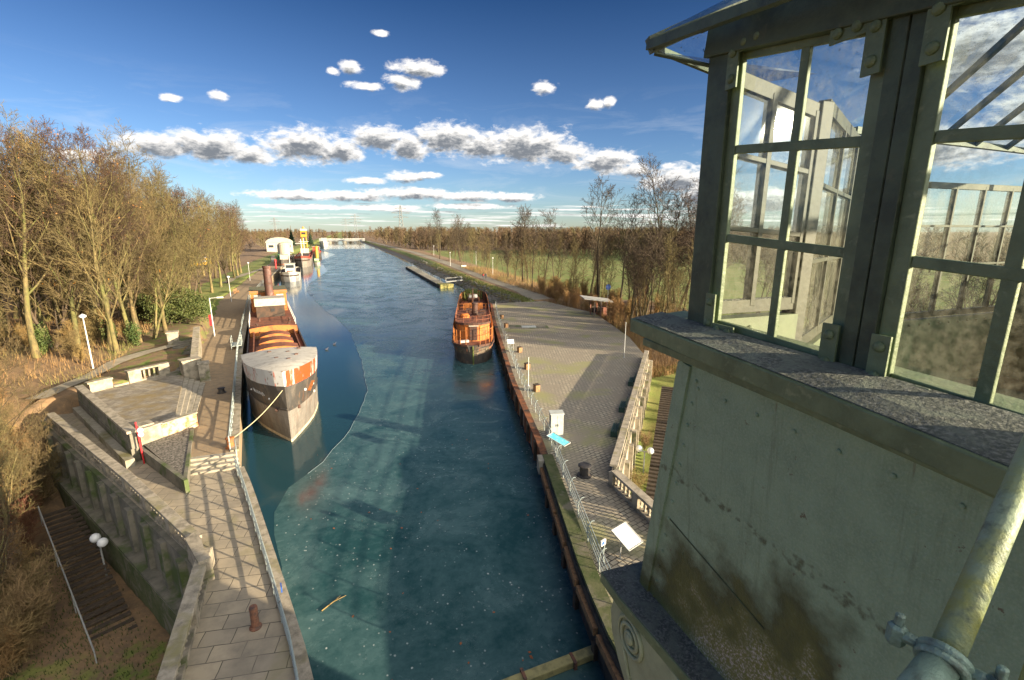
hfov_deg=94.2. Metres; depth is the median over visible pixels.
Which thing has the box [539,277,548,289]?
bare shrub
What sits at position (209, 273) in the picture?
bare tree
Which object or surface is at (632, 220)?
bare tree
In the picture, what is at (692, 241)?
thin tree
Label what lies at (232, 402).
railing
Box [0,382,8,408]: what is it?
bare shrub
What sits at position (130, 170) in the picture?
bare tree
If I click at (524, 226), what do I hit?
bare tree
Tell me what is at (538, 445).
sheet piling
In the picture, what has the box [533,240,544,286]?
thin tree
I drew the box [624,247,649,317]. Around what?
thin tree
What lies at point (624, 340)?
flag pole
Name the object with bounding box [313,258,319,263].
motor boat
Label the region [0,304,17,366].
bare tree
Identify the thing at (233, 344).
gangway
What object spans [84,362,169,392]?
back parapet
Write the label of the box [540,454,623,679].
lock wall
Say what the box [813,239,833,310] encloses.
bare tree
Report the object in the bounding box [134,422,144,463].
marker pole
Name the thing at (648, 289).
thin tree
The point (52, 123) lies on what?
bare tree
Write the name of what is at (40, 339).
ivy
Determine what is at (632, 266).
thin tree
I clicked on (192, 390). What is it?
terrace steps
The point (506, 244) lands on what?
thin tree
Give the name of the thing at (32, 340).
bare tree
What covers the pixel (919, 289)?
bare tree
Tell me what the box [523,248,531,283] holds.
thin tree
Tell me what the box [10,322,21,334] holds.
bare shrub
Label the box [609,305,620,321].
bare shrub
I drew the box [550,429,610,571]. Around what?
railing
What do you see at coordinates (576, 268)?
thin tree
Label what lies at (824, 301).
bare tree
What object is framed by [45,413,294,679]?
quay pavement
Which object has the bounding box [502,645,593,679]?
floating beam
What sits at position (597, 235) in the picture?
thin tree
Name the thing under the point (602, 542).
sign plate
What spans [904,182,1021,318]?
side window
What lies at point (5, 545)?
bush
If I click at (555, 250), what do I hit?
thin tree
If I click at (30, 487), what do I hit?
bare shrub
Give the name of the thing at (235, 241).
bare tree
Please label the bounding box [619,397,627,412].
park bench
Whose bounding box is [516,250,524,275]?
thin tree
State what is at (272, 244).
boat hall
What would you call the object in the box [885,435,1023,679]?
pipe railing
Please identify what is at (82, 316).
street lamp
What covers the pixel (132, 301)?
bare tree
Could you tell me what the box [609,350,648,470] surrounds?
balustrade
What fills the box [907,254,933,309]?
bare tree
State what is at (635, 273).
thin tree
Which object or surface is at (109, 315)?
bare tree
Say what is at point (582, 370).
plaza pavement
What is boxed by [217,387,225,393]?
mooring bollard
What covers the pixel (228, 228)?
bare tree
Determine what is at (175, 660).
balustrade
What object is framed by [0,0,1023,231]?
sky
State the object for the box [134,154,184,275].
bare tree
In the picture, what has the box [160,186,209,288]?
bare tree
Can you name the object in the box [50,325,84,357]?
bare shrub
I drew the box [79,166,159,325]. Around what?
bare tree
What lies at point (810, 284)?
bare tree
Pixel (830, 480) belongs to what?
control cabin
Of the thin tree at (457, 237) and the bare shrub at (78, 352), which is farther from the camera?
the thin tree at (457, 237)
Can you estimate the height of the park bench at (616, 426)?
0.875 m
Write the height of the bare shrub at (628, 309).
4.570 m
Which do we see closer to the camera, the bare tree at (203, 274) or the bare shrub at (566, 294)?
the bare shrub at (566, 294)
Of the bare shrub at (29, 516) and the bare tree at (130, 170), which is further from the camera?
the bare tree at (130, 170)
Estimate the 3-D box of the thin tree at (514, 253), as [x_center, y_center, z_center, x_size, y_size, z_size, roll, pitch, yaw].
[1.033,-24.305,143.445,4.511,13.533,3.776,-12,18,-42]
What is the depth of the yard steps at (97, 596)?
27.21 m
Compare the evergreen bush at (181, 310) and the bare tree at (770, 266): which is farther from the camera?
the bare tree at (770, 266)
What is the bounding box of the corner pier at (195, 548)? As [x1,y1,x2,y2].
[185,532,214,581]
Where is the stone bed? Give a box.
[138,427,193,493]
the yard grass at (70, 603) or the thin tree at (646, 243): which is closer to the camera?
the yard grass at (70, 603)
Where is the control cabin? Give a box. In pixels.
[600,0,1023,679]
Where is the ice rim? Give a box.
[306,286,367,472]
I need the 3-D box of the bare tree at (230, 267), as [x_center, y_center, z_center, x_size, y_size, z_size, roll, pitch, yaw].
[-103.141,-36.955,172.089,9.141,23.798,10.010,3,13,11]
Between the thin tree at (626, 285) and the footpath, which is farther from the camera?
the thin tree at (626, 285)
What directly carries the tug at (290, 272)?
on the water
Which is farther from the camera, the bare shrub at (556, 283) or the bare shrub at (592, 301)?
the bare shrub at (556, 283)
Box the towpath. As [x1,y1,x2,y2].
[368,241,550,300]
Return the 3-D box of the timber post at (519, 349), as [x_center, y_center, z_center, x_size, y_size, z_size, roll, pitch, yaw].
[0.975,1.205,60.309,0.540,0.700,0.540,-7,15,-30]
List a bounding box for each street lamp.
[79,314,93,368]
[208,297,222,335]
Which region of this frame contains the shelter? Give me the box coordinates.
[580,295,611,316]
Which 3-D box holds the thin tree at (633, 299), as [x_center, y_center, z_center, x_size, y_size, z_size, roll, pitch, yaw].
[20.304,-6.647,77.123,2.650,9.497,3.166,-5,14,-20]
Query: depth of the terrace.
39.90 m
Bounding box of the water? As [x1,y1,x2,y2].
[241,241,540,571]
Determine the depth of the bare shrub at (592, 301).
90.62 m
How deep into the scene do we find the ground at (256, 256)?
47.76 m
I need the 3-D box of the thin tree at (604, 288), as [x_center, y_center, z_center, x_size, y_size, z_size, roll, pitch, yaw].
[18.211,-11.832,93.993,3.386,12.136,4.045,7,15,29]
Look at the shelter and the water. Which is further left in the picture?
the water
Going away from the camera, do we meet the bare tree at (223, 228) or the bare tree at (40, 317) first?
the bare tree at (40, 317)
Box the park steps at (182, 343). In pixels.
[166,338,191,375]
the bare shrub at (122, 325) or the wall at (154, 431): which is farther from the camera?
the bare shrub at (122, 325)
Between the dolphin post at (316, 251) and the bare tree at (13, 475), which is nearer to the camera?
the bare tree at (13, 475)
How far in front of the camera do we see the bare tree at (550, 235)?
117.91 m
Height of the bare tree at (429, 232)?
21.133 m
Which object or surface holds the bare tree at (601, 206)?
on the ground at (256, 256)
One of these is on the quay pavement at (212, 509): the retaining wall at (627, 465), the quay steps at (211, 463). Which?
the quay steps at (211, 463)
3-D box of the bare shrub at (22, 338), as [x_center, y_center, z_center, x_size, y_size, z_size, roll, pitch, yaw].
[-55.746,-0.477,54.353,1.656,2.902,1.939,2,13,9]
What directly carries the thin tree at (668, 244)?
on the ground at (256, 256)
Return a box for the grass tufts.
[429,263,532,302]
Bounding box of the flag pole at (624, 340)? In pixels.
[623,322,625,357]
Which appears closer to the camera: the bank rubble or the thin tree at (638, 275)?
the thin tree at (638, 275)
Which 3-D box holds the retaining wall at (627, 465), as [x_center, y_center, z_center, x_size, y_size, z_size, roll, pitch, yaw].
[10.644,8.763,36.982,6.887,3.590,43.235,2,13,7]
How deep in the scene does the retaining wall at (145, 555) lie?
27.00 m
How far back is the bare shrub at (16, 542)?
26.76 m
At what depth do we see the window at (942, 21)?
1.23 m
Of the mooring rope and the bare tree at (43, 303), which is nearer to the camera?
the mooring rope
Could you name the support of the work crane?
on the ground at (256, 256)
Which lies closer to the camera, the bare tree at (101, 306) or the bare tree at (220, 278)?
the bare tree at (101, 306)
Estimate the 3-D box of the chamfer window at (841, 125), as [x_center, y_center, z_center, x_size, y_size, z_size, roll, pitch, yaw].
[2.269,-0.732,3.217,0.052,1.190,2.507,11,17,41]
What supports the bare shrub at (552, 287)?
on the ground at (256, 256)
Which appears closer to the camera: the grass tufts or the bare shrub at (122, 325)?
the bare shrub at (122, 325)
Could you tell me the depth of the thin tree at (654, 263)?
73.63 m
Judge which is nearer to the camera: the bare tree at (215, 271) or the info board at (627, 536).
the info board at (627, 536)
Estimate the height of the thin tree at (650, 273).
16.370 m
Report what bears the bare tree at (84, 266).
on the ground at (256, 256)
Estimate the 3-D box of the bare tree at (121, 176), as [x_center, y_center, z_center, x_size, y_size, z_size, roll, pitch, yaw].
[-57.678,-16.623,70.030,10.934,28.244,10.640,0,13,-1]
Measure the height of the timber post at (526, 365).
0.700 m
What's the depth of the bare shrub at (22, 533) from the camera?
29.09 m
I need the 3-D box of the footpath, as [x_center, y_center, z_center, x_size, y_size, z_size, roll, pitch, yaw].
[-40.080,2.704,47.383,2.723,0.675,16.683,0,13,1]
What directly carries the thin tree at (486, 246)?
on the ground at (256, 256)
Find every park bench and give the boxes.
[610,419,620,437]
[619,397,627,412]
[628,373,635,386]
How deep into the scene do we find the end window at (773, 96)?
2.14 m
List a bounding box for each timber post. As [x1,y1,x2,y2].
[517,346,521,352]
[524,362,530,369]
[533,383,540,391]
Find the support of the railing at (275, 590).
on the quay pavement at (212, 509)
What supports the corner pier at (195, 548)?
on the quay pavement at (212, 509)
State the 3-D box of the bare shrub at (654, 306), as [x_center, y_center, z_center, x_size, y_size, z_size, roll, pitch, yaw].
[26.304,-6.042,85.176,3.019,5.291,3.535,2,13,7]
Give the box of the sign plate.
[600,538,605,564]
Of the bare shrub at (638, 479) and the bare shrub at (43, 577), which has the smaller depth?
the bare shrub at (43, 577)
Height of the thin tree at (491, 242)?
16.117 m
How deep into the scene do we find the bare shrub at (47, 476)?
33.66 m
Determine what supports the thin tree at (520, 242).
on the ground at (256, 256)
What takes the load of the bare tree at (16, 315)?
on the ground at (256, 256)
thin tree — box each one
[453,229,463,263]
[468,231,475,262]
[468,239,473,260]
[473,241,480,265]
[478,242,484,269]
[482,232,490,270]
[482,232,495,267]
[485,237,492,262]
[493,239,500,268]
[495,244,507,275]
[501,239,512,258]
[502,249,510,279]
[507,229,526,279]
[509,239,518,268]
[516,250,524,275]
[519,230,530,280]
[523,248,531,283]
[525,226,544,287]
[525,235,535,282]
[529,246,537,272]
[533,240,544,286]
[538,240,550,290]
[546,234,562,282]
[550,233,569,277]
[555,240,569,280]
[563,243,580,282]
[565,237,581,285]
[568,247,585,292]
[578,250,589,284]
[582,237,606,292]
[586,231,607,291]
[590,235,612,305]
[594,232,611,294]
[597,250,613,305]
[603,249,619,310]
[615,231,643,301]
[616,238,655,316]
[619,232,647,327]
[621,259,632,300]
[623,249,659,315]
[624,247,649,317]
[627,267,646,304]
[629,273,641,316]
[632,228,676,314]
[632,268,648,311]
[634,227,655,264]
[634,257,657,315]
[636,230,667,314]
[643,231,661,313]
[646,264,657,314]
[651,264,669,311]
[652,239,684,312]
[656,227,687,311]
[657,236,691,312]
[657,244,682,294]
[660,239,678,296]
[669,264,688,311]
[671,270,688,310]
[673,230,694,310]
[677,240,693,310]
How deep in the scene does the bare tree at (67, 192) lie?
93.19 m
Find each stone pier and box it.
[165,330,178,344]
[177,356,210,381]
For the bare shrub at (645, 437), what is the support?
on the ground at (256, 256)
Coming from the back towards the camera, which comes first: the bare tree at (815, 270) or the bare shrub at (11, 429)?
the bare tree at (815, 270)
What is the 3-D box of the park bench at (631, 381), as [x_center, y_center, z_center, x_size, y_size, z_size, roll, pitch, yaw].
[12.023,3.998,47.687,0.575,0.875,1.800,4,14,19]
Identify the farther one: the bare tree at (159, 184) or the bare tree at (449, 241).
the bare tree at (449, 241)
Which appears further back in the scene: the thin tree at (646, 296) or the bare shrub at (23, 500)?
the thin tree at (646, 296)
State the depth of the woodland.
354.65 m
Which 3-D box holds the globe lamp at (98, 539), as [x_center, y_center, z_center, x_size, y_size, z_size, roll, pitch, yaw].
[-23.906,12.848,27.803,1.402,3.130,0.521,7,15,27]
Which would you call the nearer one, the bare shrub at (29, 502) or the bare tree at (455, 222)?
the bare shrub at (29, 502)
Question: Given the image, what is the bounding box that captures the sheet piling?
[489,303,547,460]
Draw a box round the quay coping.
[230,254,313,679]
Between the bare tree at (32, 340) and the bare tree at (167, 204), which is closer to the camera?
the bare tree at (32, 340)
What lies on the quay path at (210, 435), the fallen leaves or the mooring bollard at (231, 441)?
the mooring bollard at (231, 441)
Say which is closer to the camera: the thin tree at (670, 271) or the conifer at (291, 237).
the thin tree at (670, 271)
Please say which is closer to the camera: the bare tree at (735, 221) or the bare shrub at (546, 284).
the bare tree at (735, 221)
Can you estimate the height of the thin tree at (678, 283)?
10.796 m
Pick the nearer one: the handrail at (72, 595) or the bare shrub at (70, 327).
the handrail at (72, 595)
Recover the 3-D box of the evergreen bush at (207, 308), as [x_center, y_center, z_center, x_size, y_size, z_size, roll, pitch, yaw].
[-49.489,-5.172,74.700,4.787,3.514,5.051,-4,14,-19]
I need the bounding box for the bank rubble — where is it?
[411,260,521,302]
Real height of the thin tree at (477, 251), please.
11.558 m
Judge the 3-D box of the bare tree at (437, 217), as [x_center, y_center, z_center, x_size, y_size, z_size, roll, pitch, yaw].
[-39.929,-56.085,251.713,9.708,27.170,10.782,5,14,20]
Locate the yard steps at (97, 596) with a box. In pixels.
[43,505,137,639]
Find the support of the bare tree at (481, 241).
on the ground at (256, 256)
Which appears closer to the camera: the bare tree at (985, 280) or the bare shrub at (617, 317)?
the bare tree at (985, 280)
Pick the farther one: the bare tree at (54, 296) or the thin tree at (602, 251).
the thin tree at (602, 251)
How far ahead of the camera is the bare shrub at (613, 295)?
91.57 m
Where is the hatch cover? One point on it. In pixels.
(526, 326)
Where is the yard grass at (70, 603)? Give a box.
[0,539,168,679]
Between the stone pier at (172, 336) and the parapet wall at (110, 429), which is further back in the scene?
the stone pier at (172, 336)
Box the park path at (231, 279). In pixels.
[222,255,275,282]
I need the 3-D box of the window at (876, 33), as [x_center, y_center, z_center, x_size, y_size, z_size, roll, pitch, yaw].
[0.954,-0.511,1.695,0.068,1.177,0.607,-4,14,-19]
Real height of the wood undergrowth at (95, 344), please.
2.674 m
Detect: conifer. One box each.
[289,226,296,245]
[307,227,313,246]
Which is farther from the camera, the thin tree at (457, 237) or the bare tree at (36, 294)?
the thin tree at (457, 237)
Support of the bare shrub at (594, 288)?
on the ground at (256, 256)
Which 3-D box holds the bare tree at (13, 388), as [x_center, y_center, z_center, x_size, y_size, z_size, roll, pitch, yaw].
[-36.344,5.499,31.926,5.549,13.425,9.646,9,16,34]
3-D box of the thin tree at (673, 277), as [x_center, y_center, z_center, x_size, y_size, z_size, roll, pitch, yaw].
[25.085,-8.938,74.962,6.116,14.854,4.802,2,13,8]
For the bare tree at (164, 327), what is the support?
on the ground at (256, 256)
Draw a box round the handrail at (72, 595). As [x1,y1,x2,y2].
[37,506,97,662]
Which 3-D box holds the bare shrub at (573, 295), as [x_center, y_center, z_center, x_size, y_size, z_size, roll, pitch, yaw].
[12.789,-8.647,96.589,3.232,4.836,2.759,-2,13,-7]
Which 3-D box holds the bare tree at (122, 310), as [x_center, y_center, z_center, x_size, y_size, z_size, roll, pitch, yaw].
[-45.385,-10.000,55.121,8.490,21.930,8.261,3,13,14]
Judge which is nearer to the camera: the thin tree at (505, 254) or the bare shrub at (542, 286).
the bare shrub at (542, 286)
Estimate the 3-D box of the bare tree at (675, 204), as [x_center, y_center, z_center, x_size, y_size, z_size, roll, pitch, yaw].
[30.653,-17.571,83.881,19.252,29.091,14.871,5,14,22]
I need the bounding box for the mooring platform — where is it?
[405,266,453,288]
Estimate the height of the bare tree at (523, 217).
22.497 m
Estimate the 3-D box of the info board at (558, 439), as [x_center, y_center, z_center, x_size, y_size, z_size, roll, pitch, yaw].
[3.155,7.244,32.400,1.512,1.400,0.795,11,17,40]
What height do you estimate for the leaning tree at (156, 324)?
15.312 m
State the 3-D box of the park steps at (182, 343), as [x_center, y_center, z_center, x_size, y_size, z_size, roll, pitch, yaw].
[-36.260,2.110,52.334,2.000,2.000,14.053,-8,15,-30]
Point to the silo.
(283, 247)
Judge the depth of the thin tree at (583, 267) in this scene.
118.57 m
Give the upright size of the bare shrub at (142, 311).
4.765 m
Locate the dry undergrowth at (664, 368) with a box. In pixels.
[461,264,677,377]
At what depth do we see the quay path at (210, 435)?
50.72 m
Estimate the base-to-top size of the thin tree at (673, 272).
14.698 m
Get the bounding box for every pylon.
[348,215,361,237]
[392,205,407,238]
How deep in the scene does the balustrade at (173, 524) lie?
27.72 m
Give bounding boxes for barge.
[241,266,317,441]
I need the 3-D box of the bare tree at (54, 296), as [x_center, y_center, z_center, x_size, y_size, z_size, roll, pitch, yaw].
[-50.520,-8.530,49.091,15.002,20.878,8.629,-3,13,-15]
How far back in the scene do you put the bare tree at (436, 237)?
356.60 m
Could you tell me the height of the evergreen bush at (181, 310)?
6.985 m
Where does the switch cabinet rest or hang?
on the plaza pavement at (582, 370)
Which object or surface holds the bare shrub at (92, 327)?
on the ground at (256, 256)
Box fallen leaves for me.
[311,439,532,679]
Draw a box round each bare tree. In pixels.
[0,100,74,344]
[0,114,95,333]
[0,115,115,348]
[0,124,52,319]
[0,125,79,358]
[0,140,63,305]
[0,174,110,349]
[0,175,49,339]
[0,187,18,336]
[0,208,56,320]
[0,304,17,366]
[0,316,58,457]
[0,404,61,528]
[0,409,41,560]
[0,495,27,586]
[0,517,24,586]
[1,117,121,337]
[2,206,18,318]
[6,133,76,328]
[26,124,147,346]
[40,143,148,353]
[45,177,108,298]
[46,147,97,302]
[57,177,104,314]
[67,168,185,276]
[71,140,168,329]
[71,158,156,343]
[73,126,165,318]
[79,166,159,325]
[82,169,209,323]
[88,145,159,322]
[89,156,169,342]
[93,118,183,324]
[115,173,191,332]
[133,165,187,282]
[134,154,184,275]
[137,165,211,286]
[150,195,232,294]
[154,184,201,292]
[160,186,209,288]
[161,191,215,296]
[177,184,204,275]
[186,187,222,292]
[193,189,229,277]
[197,204,230,286]
[200,200,243,282]
[214,200,235,269]
[215,201,246,277]
[215,209,245,264]
[218,204,240,270]
[220,207,244,275]
[222,201,249,272]
[422,222,433,247]
[425,208,443,258]
[429,225,443,251]
[445,234,454,254]
[448,214,472,261]
[476,232,486,256]
[509,206,537,282]
[513,204,536,281]
[535,208,565,277]
[581,175,627,305]
[608,192,650,314]
[631,151,751,311]
[649,225,679,311]
[669,165,750,271]
[739,235,786,312]
[763,251,814,310]
[805,228,835,325]
[805,230,821,316]
[806,268,829,317]
[807,243,819,318]
[811,220,844,315]
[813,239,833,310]
[905,268,943,318]
[906,281,950,317]
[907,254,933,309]
[908,268,936,318]
[937,257,997,314]
[953,228,1011,306]
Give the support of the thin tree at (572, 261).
on the ground at (256, 256)
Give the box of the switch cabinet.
[549,410,564,437]
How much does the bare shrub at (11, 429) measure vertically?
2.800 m
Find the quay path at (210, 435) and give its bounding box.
[191,255,295,464]
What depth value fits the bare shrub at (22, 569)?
25.90 m
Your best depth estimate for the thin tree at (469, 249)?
197.42 m
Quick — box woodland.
[194,224,1012,272]
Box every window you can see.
[703,19,891,361]
[722,72,820,313]
[802,99,859,342]
[865,0,1023,414]
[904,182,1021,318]
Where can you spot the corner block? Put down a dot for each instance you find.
(540, 460)
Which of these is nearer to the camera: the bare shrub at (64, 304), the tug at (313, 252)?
the bare shrub at (64, 304)
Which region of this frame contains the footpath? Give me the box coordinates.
[27,345,176,398]
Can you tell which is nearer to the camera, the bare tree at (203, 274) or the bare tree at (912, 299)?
the bare tree at (912, 299)
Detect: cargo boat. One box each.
[276,254,291,267]
[294,238,312,267]
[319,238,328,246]
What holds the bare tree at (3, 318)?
on the ground at (256, 256)
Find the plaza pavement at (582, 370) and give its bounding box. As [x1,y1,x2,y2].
[493,301,648,602]
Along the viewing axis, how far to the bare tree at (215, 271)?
141.65 m
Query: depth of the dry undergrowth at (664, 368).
87.05 m
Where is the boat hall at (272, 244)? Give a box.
[265,237,293,251]
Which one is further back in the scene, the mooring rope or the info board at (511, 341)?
the info board at (511, 341)
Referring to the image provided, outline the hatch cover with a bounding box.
[509,325,548,328]
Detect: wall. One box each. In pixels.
[40,419,191,635]
[73,385,140,468]
[134,411,198,446]
[190,326,201,357]
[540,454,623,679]
[619,359,652,490]
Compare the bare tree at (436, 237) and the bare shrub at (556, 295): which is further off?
the bare tree at (436, 237)
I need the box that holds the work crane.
[300,227,307,247]
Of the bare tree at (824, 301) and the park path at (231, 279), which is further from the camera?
the park path at (231, 279)
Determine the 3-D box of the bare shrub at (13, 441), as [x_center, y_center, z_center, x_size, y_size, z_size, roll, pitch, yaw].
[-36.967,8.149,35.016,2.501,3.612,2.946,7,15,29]
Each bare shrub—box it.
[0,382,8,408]
[0,401,17,430]
[0,422,43,482]
[0,427,35,462]
[0,444,66,506]
[0,493,45,561]
[0,507,45,561]
[0,522,39,593]
[0,543,68,633]
[0,548,42,600]
[0,557,64,665]
[0,586,43,679]
[0,592,50,665]
[0,620,31,679]
[1,420,17,439]
[1,483,46,528]
[1,486,43,521]
[1,515,39,557]
[9,478,45,500]
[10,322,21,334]
[13,324,35,345]
[46,293,63,314]
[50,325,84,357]
[55,319,84,343]
[56,294,78,314]
[72,342,91,362]
[75,296,96,320]
[77,309,104,343]
[117,321,125,336]
[128,295,148,317]
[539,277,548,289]
[539,279,545,292]
[548,285,556,295]
[552,289,559,301]
[553,275,563,289]
[556,284,563,295]
[561,286,570,303]
[566,277,578,292]
[568,286,581,307]
[579,277,593,295]
[589,293,599,306]
[591,281,603,296]
[600,292,607,304]
[604,291,617,306]
[606,298,620,317]
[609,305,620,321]
[610,288,623,300]
[610,297,624,314]
[613,311,622,324]
[624,297,637,320]
[629,468,648,489]
[639,430,652,449]
[650,292,663,312]
[664,297,678,311]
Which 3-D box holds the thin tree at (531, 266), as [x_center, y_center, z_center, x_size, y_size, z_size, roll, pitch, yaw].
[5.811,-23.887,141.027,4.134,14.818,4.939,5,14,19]
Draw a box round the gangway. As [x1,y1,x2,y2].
[230,335,242,349]
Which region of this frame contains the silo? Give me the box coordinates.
[277,242,290,256]
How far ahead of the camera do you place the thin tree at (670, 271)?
68.96 m
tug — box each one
[280,249,300,281]
[311,246,320,256]
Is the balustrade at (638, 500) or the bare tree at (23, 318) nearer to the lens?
the balustrade at (638, 500)
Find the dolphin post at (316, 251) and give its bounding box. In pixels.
[314,246,318,257]
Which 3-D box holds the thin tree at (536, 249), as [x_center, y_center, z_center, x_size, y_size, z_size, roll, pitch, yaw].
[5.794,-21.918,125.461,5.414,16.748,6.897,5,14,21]
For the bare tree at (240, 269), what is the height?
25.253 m
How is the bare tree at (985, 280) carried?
on the ground at (256, 256)
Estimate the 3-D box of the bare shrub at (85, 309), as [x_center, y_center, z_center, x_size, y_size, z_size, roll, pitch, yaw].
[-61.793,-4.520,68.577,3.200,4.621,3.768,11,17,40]
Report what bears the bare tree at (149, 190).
on the ground at (256, 256)
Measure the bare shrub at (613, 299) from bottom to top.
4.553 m
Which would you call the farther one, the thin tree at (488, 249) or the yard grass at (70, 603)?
the thin tree at (488, 249)
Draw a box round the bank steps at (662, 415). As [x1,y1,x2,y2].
[646,386,672,511]
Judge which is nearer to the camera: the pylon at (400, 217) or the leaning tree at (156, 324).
the leaning tree at (156, 324)
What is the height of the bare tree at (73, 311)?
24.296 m
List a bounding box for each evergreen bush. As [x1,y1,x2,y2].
[121,279,192,321]
[136,283,215,327]
[185,297,213,316]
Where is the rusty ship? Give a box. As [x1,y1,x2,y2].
[452,288,493,364]
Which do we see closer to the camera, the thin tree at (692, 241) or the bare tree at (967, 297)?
the bare tree at (967, 297)
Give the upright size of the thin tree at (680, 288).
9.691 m
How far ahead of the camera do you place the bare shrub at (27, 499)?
31.82 m
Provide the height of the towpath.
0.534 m
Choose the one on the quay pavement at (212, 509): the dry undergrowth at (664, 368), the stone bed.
the stone bed
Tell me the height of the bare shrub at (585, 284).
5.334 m
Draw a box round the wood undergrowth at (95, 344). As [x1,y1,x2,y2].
[0,304,153,385]
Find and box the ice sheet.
[274,249,604,679]
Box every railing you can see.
[228,328,241,449]
[233,456,298,679]
[241,280,263,325]
[495,302,551,440]
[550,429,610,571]
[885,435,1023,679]
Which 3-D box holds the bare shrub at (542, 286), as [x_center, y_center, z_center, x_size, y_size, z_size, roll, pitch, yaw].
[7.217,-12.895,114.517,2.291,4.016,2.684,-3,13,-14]
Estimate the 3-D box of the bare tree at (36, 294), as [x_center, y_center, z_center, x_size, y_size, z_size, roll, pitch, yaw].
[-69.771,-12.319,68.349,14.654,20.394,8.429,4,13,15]
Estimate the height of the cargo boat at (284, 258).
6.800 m
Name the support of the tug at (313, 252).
on the water
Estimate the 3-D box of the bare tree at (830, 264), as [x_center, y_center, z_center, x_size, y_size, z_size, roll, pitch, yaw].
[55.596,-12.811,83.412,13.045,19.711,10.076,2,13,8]
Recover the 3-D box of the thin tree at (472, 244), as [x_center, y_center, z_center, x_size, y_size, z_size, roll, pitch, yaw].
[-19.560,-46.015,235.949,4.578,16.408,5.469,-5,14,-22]
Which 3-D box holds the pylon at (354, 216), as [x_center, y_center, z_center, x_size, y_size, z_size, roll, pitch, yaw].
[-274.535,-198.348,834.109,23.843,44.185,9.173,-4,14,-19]
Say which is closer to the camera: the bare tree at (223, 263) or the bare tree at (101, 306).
the bare tree at (101, 306)
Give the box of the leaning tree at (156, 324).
[132,227,195,338]
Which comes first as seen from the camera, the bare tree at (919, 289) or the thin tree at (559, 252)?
the bare tree at (919, 289)
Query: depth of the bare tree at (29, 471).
32.25 m
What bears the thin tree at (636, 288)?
on the ground at (256, 256)
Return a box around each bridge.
[319,238,364,242]
[445,276,462,281]
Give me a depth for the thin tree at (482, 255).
182.38 m
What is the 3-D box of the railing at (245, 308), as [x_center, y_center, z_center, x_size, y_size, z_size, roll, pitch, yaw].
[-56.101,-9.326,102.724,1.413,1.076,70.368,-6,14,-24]
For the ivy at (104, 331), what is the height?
4.838 m
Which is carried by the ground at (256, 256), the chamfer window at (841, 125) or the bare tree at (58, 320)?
the bare tree at (58, 320)
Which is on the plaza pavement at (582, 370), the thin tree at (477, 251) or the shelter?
the shelter
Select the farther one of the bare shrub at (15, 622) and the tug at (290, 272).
the tug at (290, 272)
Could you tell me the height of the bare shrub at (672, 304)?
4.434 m
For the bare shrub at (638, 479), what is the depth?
33.45 m
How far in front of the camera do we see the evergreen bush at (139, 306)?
70.62 m
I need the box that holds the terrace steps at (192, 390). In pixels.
[176,378,205,416]
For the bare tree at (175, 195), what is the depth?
79.38 m
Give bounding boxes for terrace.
[94,375,183,442]
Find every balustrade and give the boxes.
[45,412,201,550]
[156,546,214,679]
[608,469,653,522]
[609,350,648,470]
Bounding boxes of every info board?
[507,339,514,349]
[546,432,570,456]
[611,522,642,558]
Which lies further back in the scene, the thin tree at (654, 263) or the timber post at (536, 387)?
the thin tree at (654, 263)
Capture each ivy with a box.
[33,321,54,354]
[98,319,117,345]
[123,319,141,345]
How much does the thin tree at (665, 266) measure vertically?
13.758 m
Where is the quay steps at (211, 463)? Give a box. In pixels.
[190,451,240,475]
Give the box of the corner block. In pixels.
[537,455,543,474]
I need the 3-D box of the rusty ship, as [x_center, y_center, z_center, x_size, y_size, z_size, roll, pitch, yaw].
[-6.833,-5.479,83.424,6.116,9.400,47.200,-1,13,-4]
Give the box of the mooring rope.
[235,390,282,436]
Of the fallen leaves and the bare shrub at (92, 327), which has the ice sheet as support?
the fallen leaves
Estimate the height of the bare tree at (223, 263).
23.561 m
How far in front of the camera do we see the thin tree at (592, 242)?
107.50 m
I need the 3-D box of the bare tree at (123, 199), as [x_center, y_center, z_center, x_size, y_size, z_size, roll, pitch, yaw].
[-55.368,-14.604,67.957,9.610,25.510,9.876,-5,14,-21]
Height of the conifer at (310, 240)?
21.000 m
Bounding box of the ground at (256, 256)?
[0,232,1010,679]
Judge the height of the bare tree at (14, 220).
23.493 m
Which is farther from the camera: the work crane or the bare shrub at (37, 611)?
the work crane
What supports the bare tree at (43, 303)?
on the ground at (256, 256)
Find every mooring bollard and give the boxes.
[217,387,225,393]
[225,436,234,449]
[249,604,261,631]
[577,462,591,478]
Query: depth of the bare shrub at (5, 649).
21.17 m
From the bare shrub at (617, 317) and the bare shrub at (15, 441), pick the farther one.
the bare shrub at (617, 317)
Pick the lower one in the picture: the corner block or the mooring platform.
the corner block
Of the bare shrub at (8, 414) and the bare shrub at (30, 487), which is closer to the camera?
the bare shrub at (30, 487)
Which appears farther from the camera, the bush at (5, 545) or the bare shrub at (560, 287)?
the bare shrub at (560, 287)
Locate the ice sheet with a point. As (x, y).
(474, 557)

